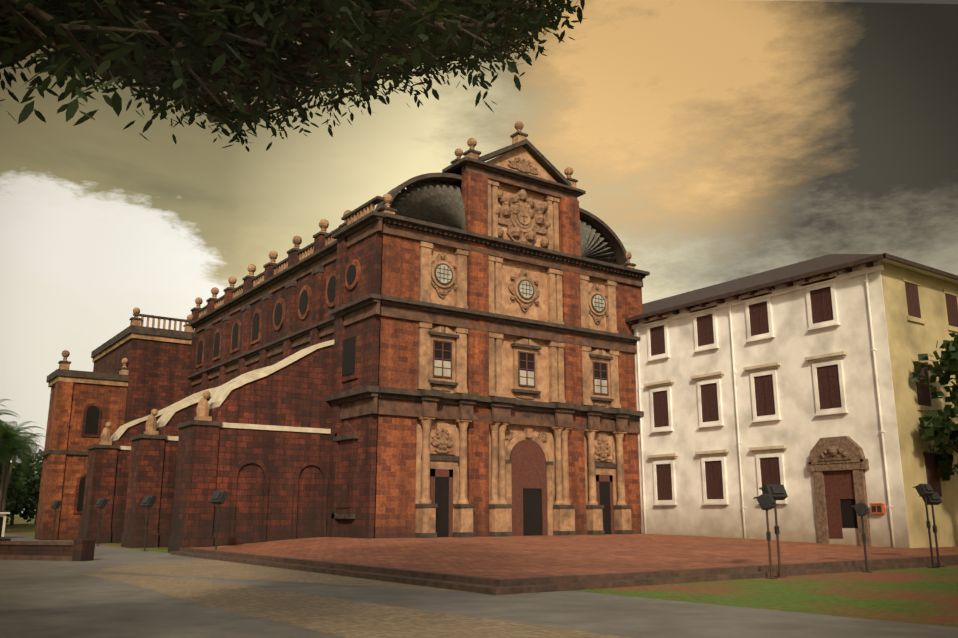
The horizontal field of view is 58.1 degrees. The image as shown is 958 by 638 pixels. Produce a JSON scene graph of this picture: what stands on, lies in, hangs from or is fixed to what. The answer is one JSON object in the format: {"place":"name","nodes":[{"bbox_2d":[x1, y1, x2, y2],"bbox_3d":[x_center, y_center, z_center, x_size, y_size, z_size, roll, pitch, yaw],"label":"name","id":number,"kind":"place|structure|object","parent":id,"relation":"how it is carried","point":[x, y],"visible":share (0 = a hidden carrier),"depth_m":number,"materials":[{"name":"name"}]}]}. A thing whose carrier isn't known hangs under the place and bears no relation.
{"place":"outdoors","nodes":[
{"label":"outdoors","id":0,"kind":"place"},
{"bbox_2d":[91,560,539,593],"bbox_3d":[-6.898,7.903,26.502,6.497,0.001,21.040,10,-16,-38],"label":"concrete apron","id":1,"kind":"object","parent":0,"point":[216,569],"depth_m":27.68,"materials":[{"name":"grey concrete"}]},
{"bbox_2d":[4,533,875,637],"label":"road asphalt","id":2,"kind":"structure","parent":0,"point":[86,606],"depth_m":17.04,"materials":[{"name":"grey asphalt"}]},
{"bbox_2d":[0,512,9,537],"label":"kiosk","id":3,"kind":"object","parent":2,"relation":"on","point":[2,521],"depth_m":69.24,"materials":[{"name":"white metal"}]},
{"bbox_2d":[0,538,95,560],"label":"wall","id":4,"kind":"structure","parent":2,"relation":"on","point":[80,550],"depth_m":35.64,"materials":[{"name":"stone"}]},
{"bbox_2d":[50,500,61,540],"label":"floodlight","id":5,"kind":"object","parent":2,"relation":"on","point":[56,504],"depth_m":60.28,"materials":[{"name":"black metal"}]},
{"bbox_2d":[94,498,109,545],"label":"floodlight","id":6,"kind":"object","parent":2,"relation":"on","point":[101,503],"depth_m":52.33,"materials":[{"name":"black metal"}]},
{"bbox_2d":[140,495,157,550],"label":"floodlight","id":7,"kind":"object","parent":2,"relation":"on","point":[148,501],"depth_m":45.02,"materials":[{"name":"black metal"}]},
{"bbox_2d":[0,0,586,151],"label":"tree branches","id":8,"kind":"object","parent":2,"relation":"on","point":[183,53],"depth_m":10.27,"materials":[{"name":"green plant"}]},
{"bbox_2d":[78,573,631,637],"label":"paver patch","id":9,"kind":"object","parent":2,"relation":"on","point":[345,618],"depth_m":16.32,"materials":[{"name":"brown stone"}]},
{"bbox_2d":[4,515,923,619],"bbox_3d":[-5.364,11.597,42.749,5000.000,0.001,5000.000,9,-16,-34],"label":"ground","id":10,"kind":"structure","parent":0,"point":[875,595],"depth_m":21.29,"materials":[{"name":"green plant"}]},
{"bbox_2d":[34,121,649,552],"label":"basilica","id":11,"kind":"structure","parent":10,"relation":"on","point":[450,351],"depth_m":49.62,"materials":[{"name":"brick"}]},
{"bbox_2d":[0,333,957,524],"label":"trees","id":12,"kind":"object","parent":10,"relation":"on","point":[940,430],"depth_m":42.01,"materials":[{"name":"green plant"}]},
{"bbox_2d":[753,494,777,578],"bbox_3d":[8.657,6.499,25.844,0.510,2.464,0.732,-9,-15,34],"label":"floodlight","id":13,"kind":"object","parent":10,"relation":"on","point":[766,502],"depth_m":25.79,"materials":[{"name":"metal"}]},
{"bbox_2d":[759,484,787,577],"bbox_3d":[9.123,6.480,26.440,0.732,2.764,0.510,5,-14,-20],"label":"floodlight","id":14,"kind":"object","parent":10,"relation":"on","point":[776,491],"depth_m":26.48,"materials":[{"name":"metal"}]},
{"bbox_2d":[850,502,872,572],"bbox_3d":[12.777,7.250,28.669,0.497,2.249,0.676,-9,-15,34],"label":"floodlight","id":15,"kind":"object","parent":10,"relation":"on","point":[862,509],"depth_m":28.61,"materials":[{"name":"black metal"}]},
{"bbox_2d":[913,484,934,556],"bbox_3d":[16.207,7.447,31.122,0.676,2.949,0.497,9,-16,-34],"label":"floodlight","id":16,"kind":"object","parent":10,"relation":"on","point":[924,490],"depth_m":31.17,"materials":[{"name":"black metal"}]},
{"bbox_2d":[919,493,941,549],"bbox_3d":[16.747,7.733,31.701,0.676,2.649,0.497,6,-14,-25],"label":"floodlight","id":17,"kind":"object","parent":10,"relation":"on","point":[934,499],"depth_m":31.73,"materials":[{"name":"black metal"}]},
{"bbox_2d":[0,0,957,512],"label":"sky","id":18,"kind":"structure","parent":0,"point":[719,141],"materials":[{"name":"beige"}]},
{"bbox_2d":[170,534,938,594],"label":"plaza","id":19,"kind":"structure","parent":0,"point":[513,565],"depth_m":30.50,"materials":[{"name":"red brick"}]},
{"bbox_2d":[209,490,229,549],"bbox_3d":[-11.888,9.310,39.282,0.956,2.926,0.559,-12,-18,43],"label":"floodlight","id":20,"kind":"object","parent":19,"relation":"on","point":[218,497],"depth_m":39.26,"materials":[{"name":"black metal"}]},
{"bbox_2d":[625,253,957,547],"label":"white building","id":21,"kind":"structure","parent":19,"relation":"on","point":[803,389],"depth_m":45.57,"materials":[{"name":"white paint"}]},
{"bbox_2d":[869,503,885,513],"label":"orange wall box","id":22,"kind":"object","parent":21,"relation":"attached to","point":[877,508],"depth_m":40.95,"materials":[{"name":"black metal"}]},
{"label":"lawn","id":23,"kind":"structure","parent":0,"visible":0},
{"bbox_2d":[0,399,44,511],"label":"coconut palms","id":24,"kind":"object","parent":23,"relation":"on","point":[14,444],"depth_m":106.91,"materials":[{"name":"green plant"}]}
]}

